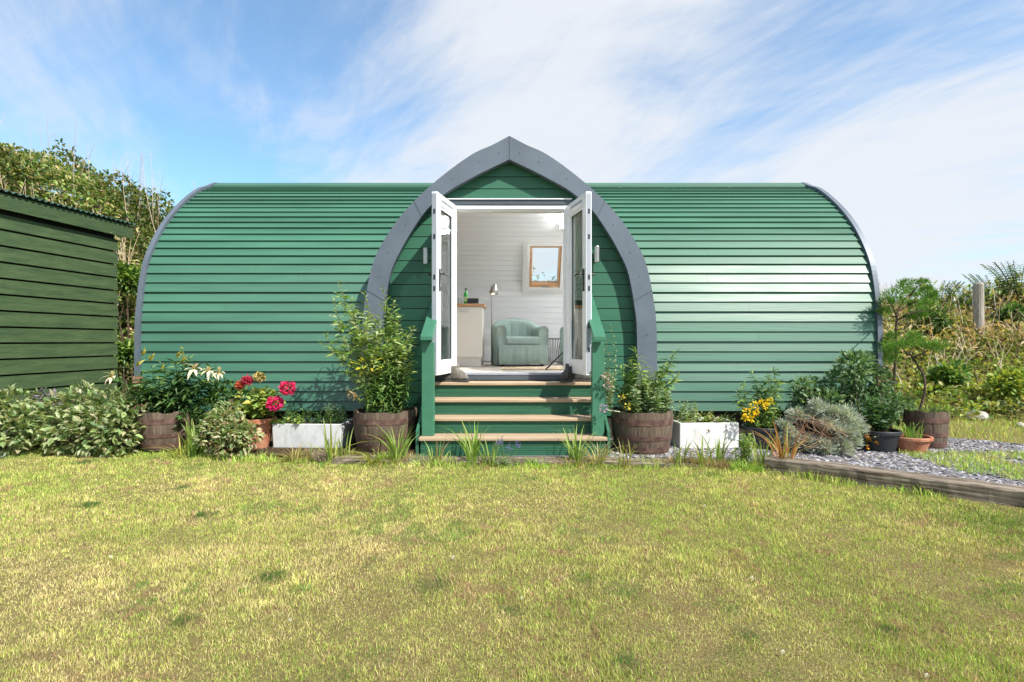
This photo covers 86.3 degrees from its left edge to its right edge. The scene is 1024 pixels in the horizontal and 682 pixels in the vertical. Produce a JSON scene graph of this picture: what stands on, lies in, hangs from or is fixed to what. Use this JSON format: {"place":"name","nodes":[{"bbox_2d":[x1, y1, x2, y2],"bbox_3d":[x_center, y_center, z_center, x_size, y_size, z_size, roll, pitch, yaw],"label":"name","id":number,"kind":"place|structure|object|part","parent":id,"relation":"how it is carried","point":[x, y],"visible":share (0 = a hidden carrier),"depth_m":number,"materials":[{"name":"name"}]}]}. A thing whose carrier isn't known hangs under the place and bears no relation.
{"place":"outdoors","nodes":[
{"label":"outdoors","id":0,"kind":"place"},
{"bbox_2d":[0,174,1023,681],"bbox_3d":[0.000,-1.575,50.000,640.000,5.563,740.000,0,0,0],"label":"ground","id":1,"kind":"structure","parent":0,"point":[716,654],"depth_m":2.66,"materials":[{"name":"green plant"}]},
{"bbox_2d":[0,189,136,439],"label":"shed","id":2,"kind":"structure","parent":1,"relation":"on","point":[58,298],"depth_m":6.72,"materials":[{"name":"wood"}]},
{"bbox_2d":[0,175,139,304],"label":"dead stalks","id":3,"kind":"object","parent":1,"relation":"on","point":[124,255],"visible":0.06,"depth_m":10.81,"materials":[{"name":"plant"}]},
{"bbox_2d":[0,138,173,392],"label":"hillside scrub","id":4,"kind":"object","parent":1,"relation":"on","point":[18,166],"visible":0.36,"depth_m":11.65,"materials":[{"name":"green plant"}]},
{"bbox_2d":[0,113,194,232],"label":"tall stalks","id":5,"kind":"object","parent":1,"relation":"on","point":[113,177],"visible":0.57,"depth_m":11.95,"materials":[{"name":"plant"}]},
{"bbox_2d":[114,338,133,393],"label":"bank bush","id":6,"kind":"object","parent":1,"relation":"on","point":[125,356],"visible":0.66,"depth_m":8.83,"materials":[{"name":"green plant"}]},
{"bbox_2d":[114,259,140,341],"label":"bank bush","id":7,"kind":"object","parent":1,"relation":"on","point":[128,275],"visible":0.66,"depth_m":9.62,"materials":[{"name":"green plant"}]},
{"bbox_2d":[143,434,206,458],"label":"grass tuft","id":8,"kind":"object","parent":1,"relation":"on","point":[182,452],"visible":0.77,"depth_m":5.56,"materials":[{"name":"green plant"}]},
{"bbox_2d":[177,418,216,458],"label":"grass tuft","id":9,"kind":"object","parent":1,"relation":"on","point":[192,451],"visible":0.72,"depth_m":5.57,"materials":[{"name":"green plant"}]},
{"bbox_2d":[32,428,486,456],"bbox_3d":[-3.750,1.153,6.250,7.500,0.011,1.900,0,0,0],"label":"planting bed","id":10,"kind":"object","parent":1,"relation":"on","point":[269,449],"visible":0.06,"depth_m":5.85,"materials":[{"name":"soil"}]},
{"bbox_2d":[0,383,51,457],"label":"variegated shrub","id":11,"kind":"object","parent":10,"relation":"on","point":[14,418],"visible":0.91,"depth_m":5.76,"materials":[{"name":"green plant"}]},
{"bbox_2d":[30,386,64,437],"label":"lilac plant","id":12,"kind":"object","parent":10,"relation":"on","point":[48,396],"visible":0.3,"depth_m":6.46,"materials":[{"name":"green plant"}]},
{"bbox_2d":[28,380,160,457],"bbox_3d":[-4.448,0.838,5.809,1.416,0.848,0.750,0,0,0],"label":"variegated shrub","id":13,"kind":"object","parent":10,"relation":"on","point":[76,421],"visible":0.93,"depth_m":5.70,"materials":[{"name":"green plant"}]},
{"bbox_2d":[135,406,195,450],"bbox_3d":[-3.775,0.951,5.980,0.582,0.408,0.582,0,0,0],"label":"barrel planter","id":14,"kind":"object","parent":10,"relation":"on","point":[159,430],"visible":0.71,"depth_m":5.74,"materials":[{"name":"brown wood"}]},
{"bbox_2d":[103,347,226,412],"bbox_3d":[-3.681,0.444,5.930,1.404,0.791,0.693,0,0,0],"label":"lily plant","id":15,"kind":"object","parent":14,"relation":"on","point":[170,398],"visible":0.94,"depth_m":5.84,"materials":[{"name":"green plant"}]},
{"bbox_2d":[175,376,254,445],"bbox_3d":[-3.232,0.782,6.024,0.761,0.786,0.660,0,0,0],"label":"bushy plant","id":16,"kind":"object","parent":10,"relation":"on","point":[231,393],"visible":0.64,"depth_m":6.01,"materials":[{"name":"green plant"}]},
{"bbox_2d":[192,399,264,461],"bbox_3d":[-2.914,0.922,5.591,0.717,0.642,0.541,0,0,31],"label":"variegated shrub","id":17,"kind":"object","parent":10,"relation":"on","point":[226,430],"visible":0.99,"depth_m":5.55,"materials":[{"name":"green plant"}]},
{"bbox_2d":[240,415,276,448],"bbox_3d":[-2.761,0.995,5.950,0.366,0.320,0.366,0,0,0],"label":"terracotta pot","id":18,"kind":"object","parent":10,"relation":"on","point":[265,425],"visible":0.64,"depth_m":5.86,"materials":[{"name":"ceramic"}]},
{"bbox_2d":[233,371,296,419],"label":"hydrangea","id":19,"kind":"object","parent":18,"relation":"in","point":[264,403],"visible":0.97,"depth_m":5.77,"materials":[{"name":"green plant"}]},
{"bbox_2d":[272,418,353,447],"bbox_3d":[-2.200,1.023,6.080,0.762,0.264,0.419,0,0,3],"label":"trough planter","id":20,"kind":"object","parent":10,"relation":"on","point":[290,435],"visible":0.68,"depth_m":5.88,"materials":[{"name":"concrete"}]},
{"bbox_2d":[270,403,348,425],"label":"trough plants","id":21,"kind":"object","parent":20,"relation":"in","point":[336,418],"visible":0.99,"depth_m":5.99,"materials":[{"name":"green plant"}]},
{"bbox_2d":[328,430,364,457],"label":"grass tuft","id":22,"kind":"object","parent":10,"relation":"on","point":[345,451],"visible":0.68,"depth_m":5.45,"materials":[{"name":"green plant"}]},
{"bbox_2d":[353,406,417,452],"bbox_3d":[-1.369,0.944,5.920,0.683,0.423,0.683,0,0,0],"label":"barrel planter","id":23,"kind":"object","parent":10,"relation":"on","point":[364,420],"visible":0.79,"depth_m":5.64,"materials":[{"name":"brown wood"}]},
{"bbox_2d":[318,280,419,412],"bbox_3d":[-1.515,0.092,5.906,1.051,1.465,0.721,0,0,0],"label":"tall plant","id":24,"kind":"object","parent":23,"relation":"on","point":[385,386],"visible":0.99,"depth_m":5.81,"materials":[{"name":"green plant"}]},
{"bbox_2d":[264,445,319,462],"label":"grass tuft","id":25,"kind":"object","parent":1,"relation":"on","point":[290,457],"visible":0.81,"depth_m":5.38,"materials":[{"name":"green plant"}]},
{"bbox_2d":[309,447,334,462],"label":"heather plant","id":26,"kind":"object","parent":1,"relation":"on","point":[321,457],"visible":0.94,"depth_m":5.36,"materials":[{"name":"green plant"}]},
{"bbox_2d":[306,417,365,462],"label":"grass tuft","id":27,"kind":"object","parent":1,"relation":"on","point":[328,443],"visible":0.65,"depth_m":5.35,"materials":[{"name":"green plant"}]},
{"bbox_2d":[331,443,404,465],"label":"grass tuft","id":28,"kind":"object","parent":1,"relation":"on","point":[373,462],"visible":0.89,"depth_m":5.24,"materials":[{"name":"green plant"}]},
{"bbox_2d":[363,420,417,464],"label":"grass tuft","id":29,"kind":"object","parent":1,"relation":"on","point":[392,445],"visible":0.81,"depth_m":5.28,"materials":[{"name":"green plant"}]},
{"bbox_2d":[332,455,454,464],"bbox_3d":[-1.157,1.190,5.368,1.179,0.100,0.209,0,0,3],"label":"timber sleeper","id":30,"kind":"object","parent":1,"relation":"on","point":[344,459],"visible":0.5,"depth_m":5.29,"materials":[{"name":"brown wood"}]},
{"bbox_2d":[409,453,434,465],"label":"cushion plant","id":31,"kind":"object","parent":1,"relation":"on","point":[416,458],"visible":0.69,"depth_m":5.26,"materials":[{"name":"green plant"}]},
{"bbox_2d":[421,436,454,466],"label":"grass tuft","id":32,"kind":"object","parent":1,"relation":"on","point":[440,454],"visible":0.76,"depth_m":5.26,"materials":[{"name":"green plant"}]},
{"bbox_2d":[440,415,491,467],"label":"grass tuft","id":33,"kind":"object","parent":1,"relation":"on","point":[473,452],"visible":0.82,"depth_m":5.23,"materials":[{"name":"green plant"}]},
{"bbox_2d":[469,436,507,466],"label":"grass tuft","id":34,"kind":"object","parent":1,"relation":"on","point":[493,457],"visible":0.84,"depth_m":5.19,"materials":[{"name":"green plant"}]},
{"bbox_2d":[491,436,519,465],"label":"violet plant","id":35,"kind":"object","parent":1,"relation":"on","point":[504,459],"visible":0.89,"depth_m":5.20,"materials":[{"name":"green plant"}]},
{"bbox_2d":[133,136,884,437],"bbox_3d":[-0.040,-0.600,7.895,8.960,3.600,4.208,0,0,0],"label":"cabin","id":36,"kind":"object","parent":1,"relation":"on","point":[727,287],"visible":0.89,"depth_m":6.60,"materials":[{"name":"green paint"}]},
{"bbox_2d":[423,248,428,264],"bbox_3d":[-1.015,-0.995,6.424,0.066,0.190,0.108,0,0,0],"label":"wall light","id":37,"kind":"object","parent":36,"relation":"attached to","point":[425,256],"visible":1,"depth_m":6.38,"materials":[{"name":"metal"}]},
{"bbox_2d":[428,191,456,374],"bbox_3d":[-0.751,-0.612,6.124,0.205,1.955,0.678,0,0,12],"label":"door leaf","id":38,"kind":"structure","parent":36,"relation":"in","point":[444,213],"depth_m":6.08,"materials":[{"name":"white plastic"}]},
{"bbox_2d":[457,304,486,365],"bbox_3d":[-1.132,-0.085,8.252,1.467,0.916,0.655,0,0,0],"label":"kitchen unit","id":39,"kind":"object","parent":36,"relation":"on","point":[470,334],"visible":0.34,"depth_m":7.95,"materials":[{"name":"wood"}]},
{"bbox_2d":[463,288,467,303],"bbox_3d":[-0.692,-0.668,8.200,0.074,0.248,0.074,0,0,0],"label":"bottle","id":40,"kind":"object","parent":39,"relation":"on","point":[465,297],"visible":0.81,"depth_m":8.17,"materials":[{"name":"green glass"}]},
{"bbox_3d":[-0.731,-0.131,7.948,0.595,0.728,0.040,0,0,0],"label":"door","id":41,"kind":"part","parent":39,"relation":"part of","materials":[{"name":"wood"}]},
{"bbox_2d":[467,298,478,303],"bbox_3d":[-0.581,-0.589,8.150,0.166,0.090,0.126,0,0,0],"label":"black box","id":42,"kind":"object","parent":39,"relation":"on","point":[472,300],"visible":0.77,"depth_m":8.09,"materials":[{"name":"plastic"}]},
{"bbox_2d":[484,284,497,365],"bbox_3d":[-0.313,-0.248,8.350,0.220,1.242,0.220,0,0,0],"label":"floor lamp","id":43,"kind":"object","parent":36,"relation":"on","point":[493,290],"visible":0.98,"depth_m":8.32,"materials":[{"name":"metal"}]},
{"bbox_2d":[492,319,548,365],"bbox_3d":[0.095,0.010,8.347,0.790,0.726,0.680,0,0,-14],"label":"armchair","id":44,"kind":"object","parent":36,"relation":"on","point":[519,341],"visible":0.99,"depth_m":8.08,"materials":[{"name":"green fabric"}]},
{"bbox_2d":[501,367,562,369],"bbox_3d":[0.284,0.367,7.350,0.840,0.012,0.640,0,0,0],"label":"floor mat","id":45,"kind":"object","parent":36,"relation":"on","point":[531,368],"visible":0.76,"depth_m":7.17,"materials":[{"name":"beige fabric"}]},
{"bbox_2d":[522,239,562,293],"bbox_3d":[0.572,-1.302,9.488,0.779,0.930,0.746,0,0,0],"label":"roof window","id":46,"kind":"structure","parent":36,"relation":"in","point":[529,286],"depth_m":9.48,"materials":[{"name":"white paint"}]},
{"bbox_2d":[546,338,561,364],"bbox_3d":[0.656,0.166,8.750,0.400,0.415,0.400,0,0,0],"label":"side table","id":47,"kind":"object","parent":36,"relation":"on","point":[552,354],"visible":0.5,"depth_m":8.63,"materials":[{"name":"white wood"}]},
{"bbox_2d":[545,352,562,369],"bbox_3d":[0.763,0.083,7.005,0.647,0.585,0.282,0,0,-32],"label":"folding stand","id":48,"kind":"object","parent":36,"relation":"on","point":[554,361],"visible":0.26,"depth_m":7.00,"materials":[{"name":"black metal"}]},
{"bbox_2d":[559,327,562,361],"bbox_3d":[1.238,0.010,8.609,0.790,0.726,0.680,0,0,35],"label":"armchair","id":49,"kind":"object","parent":36,"relation":"on","point":[561,346],"visible":0.02,"depth_m":8.56,"materials":[{"name":"green fabric"}]},
{"bbox_2d":[567,191,595,374],"bbox_3d":[0.743,-0.612,6.125,0.205,1.955,0.678,0,0,-13],"label":"door leaf","id":50,"kind":"structure","parent":36,"relation":"in","point":[579,212],"depth_m":6.05,"materials":[{"name":"white plastic"}]},
{"bbox_2d":[593,246,599,262],"bbox_3d":[0.995,-1.015,6.424,0.066,0.190,0.108,0,0,0],"label":"wall light","id":51,"kind":"object","parent":36,"relation":"attached to","point":[596,255],"visible":1,"depth_m":6.38,"materials":[{"name":"metal"}]},
{"bbox_2d":[416,296,609,455],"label":"porch steps","id":52,"kind":"structure","parent":1,"relation":"on","point":[535,434],"depth_m":5.72,"materials":[{"name":"green paint"}]},
{"bbox_2d":[435,374,451,381],"bbox_3d":[-0.790,0.414,6.278,0.270,0.100,0.111,0,0,10],"label":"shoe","id":53,"kind":"object","parent":52,"relation":"on","point":[443,378],"visible":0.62,"depth_m":6.23,"materials":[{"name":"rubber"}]},
{"bbox_2d":[449,364,469,381],"bbox_3d":[-0.606,0.361,6.238,0.284,0.207,0.117,0,0,28],"label":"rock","id":54,"kind":"object","parent":52,"relation":"on","point":[457,374],"visible":0.84,"depth_m":6.19,"materials":[{"name":"stone"}]},
{"bbox_2d":[559,364,573,381],"bbox_3d":[0.637,0.361,6.225,0.117,0.207,0.284,0,0,35],"label":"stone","id":55,"kind":"object","parent":52,"relation":"on","point":[567,374],"visible":0.82,"depth_m":6.18,"materials":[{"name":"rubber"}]},
{"bbox_2d":[573,374,590,381],"bbox_3d":[0.794,0.414,6.288,0.270,0.100,0.112,0,0,20],"label":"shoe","id":56,"kind":"object","parent":52,"relation":"on","point":[581,378],"visible":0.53,"depth_m":6.23,"materials":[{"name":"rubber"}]},
{"bbox_2d":[599,324,619,412],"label":"climbing plant","id":57,"kind":"object","parent":52,"relation":"attached to","point":[610,386],"visible":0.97,"depth_m":5.65,"materials":[{"name":"green plant"}]},
{"bbox_2d":[2,326,1023,503],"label":"rough grass","id":58,"kind":"structure","parent":1,"relation":"on","point":[982,457],"depth_m":5.23,"materials":[{"name":"green plant"}]},
{"bbox_2d":[454,456,618,465],"bbox_3d":[0.231,1.190,5.324,1.585,0.099,0.232,0,0,1],"label":"timber sleeper","id":59,"kind":"object","parent":1,"relation":"on","point":[551,460],"visible":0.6,"depth_m":5.24,"materials":[{"name":"brown wood"}]},
{"bbox_2d":[532,266,555,280],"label":"scrub","id":60,"kind":"object","parent":1,"relation":"on","point":[538,276],"depth_m":12.44,"materials":[{"name":"green plant"}]},
{"bbox_2d":[557,421,601,466],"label":"grass tuft","id":61,"kind":"object","parent":1,"relation":"on","point":[576,454],"visible":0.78,"depth_m":5.25,"materials":[{"name":"green plant"}]},
{"bbox_2d":[565,441,628,466],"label":"grass tuft","id":62,"kind":"object","parent":1,"relation":"on","point":[602,459],"visible":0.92,"depth_m":5.22,"materials":[{"name":"green plant"}]},
{"bbox_2d":[603,439,655,469],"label":"grass tuft","id":63,"kind":"object","parent":1,"relation":"on","point":[625,458],"visible":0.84,"depth_m":5.14,"materials":[{"name":"green plant"}]},
{"bbox_2d":[665,437,704,467],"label":"grass tuft","id":64,"kind":"object","parent":1,"relation":"on","point":[678,457],"visible":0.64,"depth_m":5.15,"materials":[{"name":"green plant"}]},
{"bbox_2d":[619,458,759,468],"bbox_3d":[1.739,1.193,5.210,1.399,0.094,0.211,0,0,7],"label":"timber sleeper","id":65,"kind":"object","parent":1,"relation":"on","point":[642,462],"visible":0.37,"depth_m":5.17,"materials":[{"name":"brown wood"}]},
{"bbox_2d":[679,435,720,468],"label":"grass tuft","id":66,"kind":"object","parent":1,"relation":"on","point":[700,458],"visible":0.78,"depth_m":5.12,"materials":[{"name":"green plant"}]},
{"bbox_2d":[699,430,735,465],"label":"grass tuft","id":67,"kind":"object","parent":1,"relation":"on","point":[719,455],"visible":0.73,"depth_m":5.14,"materials":[{"name":"green plant"}]},
{"bbox_2d":[729,433,758,467],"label":"leafy weed","id":68,"kind":"object","parent":1,"relation":"on","point":[745,450],"visible":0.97,"depth_m":5.06,"materials":[{"name":"green plant"}]},
{"bbox_2d":[748,427,779,468],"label":"grass tuft","id":69,"kind":"object","parent":1,"relation":"on","point":[757,458],"visible":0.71,"depth_m":5.05,"materials":[{"name":"green plant"}]},
{"bbox_2d":[754,421,819,467],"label":"grass tuft","id":70,"kind":"object","parent":1,"relation":"on","point":[784,453],"visible":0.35,"depth_m":5.01,"materials":[{"name":"orange plant"}]},
{"bbox_2d":[764,455,1023,507],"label":"timber sleeper","id":71,"kind":"object","parent":1,"relation":"on","point":[984,491],"visible":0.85,"depth_m":4.33,"materials":[{"name":"brown wood"}]},
{"bbox_2d":[903,302,957,340],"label":"bank bush","id":72,"kind":"object","parent":1,"relation":"on","point":[943,317],"visible":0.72,"depth_m":9.77,"materials":[{"name":"green plant"}]},
{"bbox_2d":[924,280,964,310],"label":"fern plant","id":73,"kind":"object","parent":1,"relation":"on","point":[952,292],"visible":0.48,"depth_m":10.66,"materials":[{"name":"green plant"}]},
{"bbox_2d":[920,359,974,394],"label":"bank bush","id":74,"kind":"object","parent":1,"relation":"on","point":[945,373],"visible":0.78,"depth_m":8.77,"materials":[{"name":"green plant"}]},
{"bbox_2d":[879,278,1023,395],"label":"bank stalks","id":75,"kind":"object","parent":1,"relation":"on","point":[963,340],"visible":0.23,"depth_m":9.55,"materials":[{"name":"plant"}]},
{"bbox_2d":[880,287,1023,366],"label":"dead bracken","id":76,"kind":"object","parent":1,"relation":"on","point":[970,317],"visible":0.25,"depth_m":9.78,"materials":[{"name":"brown plant"}]},
{"bbox_2d":[882,272,1023,323],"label":"green bracken","id":77,"kind":"object","parent":1,"relation":"on","point":[990,295],"visible":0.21,"depth_m":10.65,"materials":[{"name":"green plant"}]},
{"bbox_2d":[882,311,1023,418],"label":"bank scrub","id":78,"kind":"object","parent":1,"relation":"on","point":[977,404],"visible":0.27,"depth_m":8.96,"materials":[{"name":"green plant"}]},
{"bbox_2d":[943,286,972,312],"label":"fern plant","id":79,"kind":"object","parent":1,"relation":"on","point":[960,291],"visible":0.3,"depth_m":11.01,"materials":[{"name":"green plant"}]},
{"bbox_2d":[966,411,989,420],"bbox_3d":[6.824,1.111,8.001,0.264,0.181,0.223,0,0,38],"label":"stone","id":80,"kind":"object","parent":1,"relation":"on","point":[983,416],"visible":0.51,"depth_m":7.92,"materials":[{"name":"white stone"}]},
{"bbox_2d":[973,282,984,339],"bbox_3d":[8.447,-0.489,9.886,0.170,1.144,0.166,-2,2,0],"label":"fence post","id":81,"kind":"object","parent":1,"relation":"on","point":[978,305],"visible":0.85,"depth_m":9.82,"materials":[{"name":"grey wood"}]},
{"bbox_2d":[961,271,1022,313],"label":"fern plant","id":82,"kind":"object","parent":1,"relation":"on","point":[976,280],"visible":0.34,"depth_m":11.14,"materials":[{"name":"green plant"}]},
{"bbox_2d":[980,261,1023,303],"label":"fern plant","id":83,"kind":"object","parent":1,"relation":"on","point":[1014,275],"visible":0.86,"depth_m":10.57,"materials":[{"name":"green plant"}]},
{"bbox_2d":[980,365,1023,410],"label":"bank bush","id":84,"kind":"object","parent":1,"relation":"on","point":[1006,384],"visible":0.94,"depth_m":8.22,"materials":[{"name":"green plant"}]},
{"bbox_2d":[987,300,1023,333],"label":"bank bush","id":85,"kind":"object","parent":1,"relation":"on","point":[1008,307],"visible":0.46,"depth_m":10.09,"materials":[{"name":"green plant"}]},
{"bbox_2d":[0,0,1023,318],"label":"sky","id":86,"kind":"structure","parent":0,"point":[909,114],"materials":[{"name":"blue"}]},
{"bbox_2d":[532,434,1023,485],"bbox_3d":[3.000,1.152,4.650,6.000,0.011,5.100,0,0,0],"label":"gravel path","id":87,"kind":"structure","parent":0,"point":[938,466],"depth_m":5.35,"materials":[{"name":"grey gravel"}]},
{"bbox_2d":[611,406,672,454],"bbox_3d":[1.373,0.936,5.780,0.642,0.438,0.643,0,0,0],"label":"barrel planter","id":88,"kind":"object","parent":87,"relation":"on","point":[652,432],"visible":0.9,"depth_m":5.51,"materials":[{"name":"brown wood"}]},
{"bbox_2d":[611,346,682,413],"bbox_3d":[1.431,0.425,5.761,0.791,0.753,0.719,0,0,0],"label":"leafy plant","id":89,"kind":"object","parent":88,"relation":"on","point":[644,397],"visible":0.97,"depth_m":5.69,"materials":[{"name":"green plant"}]},
{"bbox_2d":[670,417,738,448],"bbox_3d":[2.107,1.017,6.070,0.650,0.276,0.420,0,0,-3],"label":"trough planter","id":90,"kind":"object","parent":87,"relation":"on","point":[682,433],"visible":0.61,"depth_m":5.86,"materials":[{"name":"concrete"}]},
{"bbox_2d":[671,398,740,430],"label":"potted plants","id":91,"kind":"object","parent":90,"relation":"in","point":[688,416],"visible":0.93,"depth_m":6.03,"materials":[{"name":"green plant"}]},
{"bbox_2d":[741,423,783,449],"bbox_3d":[2.715,1.038,5.930,0.424,0.235,0.424,0,0,0],"label":"plastic pot","id":92,"kind":"object","parent":87,"relation":"on","point":[747,429],"visible":0.62,"depth_m":5.78,"materials":[{"name":"plastic"}]},
{"bbox_2d":[731,366,784,427],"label":"yellow flower plant","id":93,"kind":"object","parent":92,"relation":"on","point":[763,418],"visible":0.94,"depth_m":5.88,"materials":[{"name":"green plant"}]},
{"bbox_2d":[774,395,871,455],"bbox_3d":[3.227,0.848,5.636,0.898,0.613,0.664,0,0,-16],"label":"silver shrub","id":94,"kind":"object","parent":87,"relation":"on","point":[851,425],"visible":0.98,"depth_m":5.58,"materials":[{"name":"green plant"}]},
{"bbox_2d":[786,347,920,431],"bbox_3d":[3.810,0.613,6.135,1.546,1.100,0.691,0,0,0],"label":"evergreen shrub","id":95,"kind":"object","parent":87,"relation":"on","point":[855,385],"visible":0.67,"depth_m":6.08,"materials":[{"name":"green plant"}]},
{"bbox_2d":[852,434,866,449],"bbox_3d":[3.705,1.070,5.840,0.284,0.170,0.284,0,0,0],"label":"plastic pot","id":96,"kind":"object","parent":87,"relation":"on","point":[864,446],"visible":0.12,"depth_m":5.73,"materials":[{"name":"plastic"}]},
{"bbox_2d":[856,428,878,448],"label":"marigold plant","id":97,"kind":"object","parent":87,"relation":"on","point":[867,438],"visible":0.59,"depth_m":5.65,"materials":[{"name":"orange plant"}]},
{"bbox_2d":[862,428,902,452],"bbox_3d":[3.865,1.042,5.740,0.394,0.225,0.394,0,0,0],"label":"plastic pot","id":98,"kind":"object","parent":87,"relation":"on","point":[887,440],"visible":0.71,"depth_m":5.60,"materials":[{"name":"plastic"}]},
{"bbox_2d":[851,391,903,431],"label":"potted shrub","id":99,"kind":"object","parent":98,"relation":"on","point":[880,417],"visible":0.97,"depth_m":5.70,"materials":[{"name":"green plant"}]},
{"bbox_2d":[896,434,933,452],"bbox_3d":[4.165,1.073,5.720,0.404,0.165,0.404,0,0,0],"label":"terracotta bowl","id":100,"kind":"object","parent":87,"relation":"on","point":[922,444],"visible":0.54,"depth_m":5.58,"materials":[{"name":"ceramic"}]},
{"bbox_2d":[892,421,925,438],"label":"iris clump","id":101,"kind":"object","parent":100,"relation":"on","point":[909,433],"visible":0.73,"depth_m":5.66,"materials":[{"name":"green plant"}]},
{"bbox_2d":[903,408,949,448],"bbox_3d":[4.532,0.951,5.980,0.411,0.408,0.411,0,0,0],"label":"barrel planter","id":102,"kind":"object","parent":87,"relation":"on","point":[936,424],"visible":0.65,"depth_m":5.81,"materials":[{"name":"brown wood"}]},
{"bbox_2d":[876,330,951,410],"bbox_3d":[4.425,0.323,6.027,0.710,0.932,0.369,0,0,22],"label":"pine tree","id":103,"kind":"object","parent":102,"relation":"in","point":[921,343],"visible":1,"depth_m":5.99,"materials":[{"name":"green plant"}]},
{"bbox_2d":[900,404,956,412],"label":"grass tuft","id":104,"kind":"object","parent":102,"relation":"on","point":[928,410],"visible":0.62,"depth_m":5.95,"materials":[{"name":"green plant"}]},
{"bbox_2d":[875,277,941,427],"bbox_3d":[4.695,0.137,6.508,0.949,1.859,0.544,0,0,0],"label":"pine tree","id":105,"kind":"object","parent":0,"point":[931,293],"visible":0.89,"depth_m":6.48,"materials":[{"name":"green plant"}]}
]}

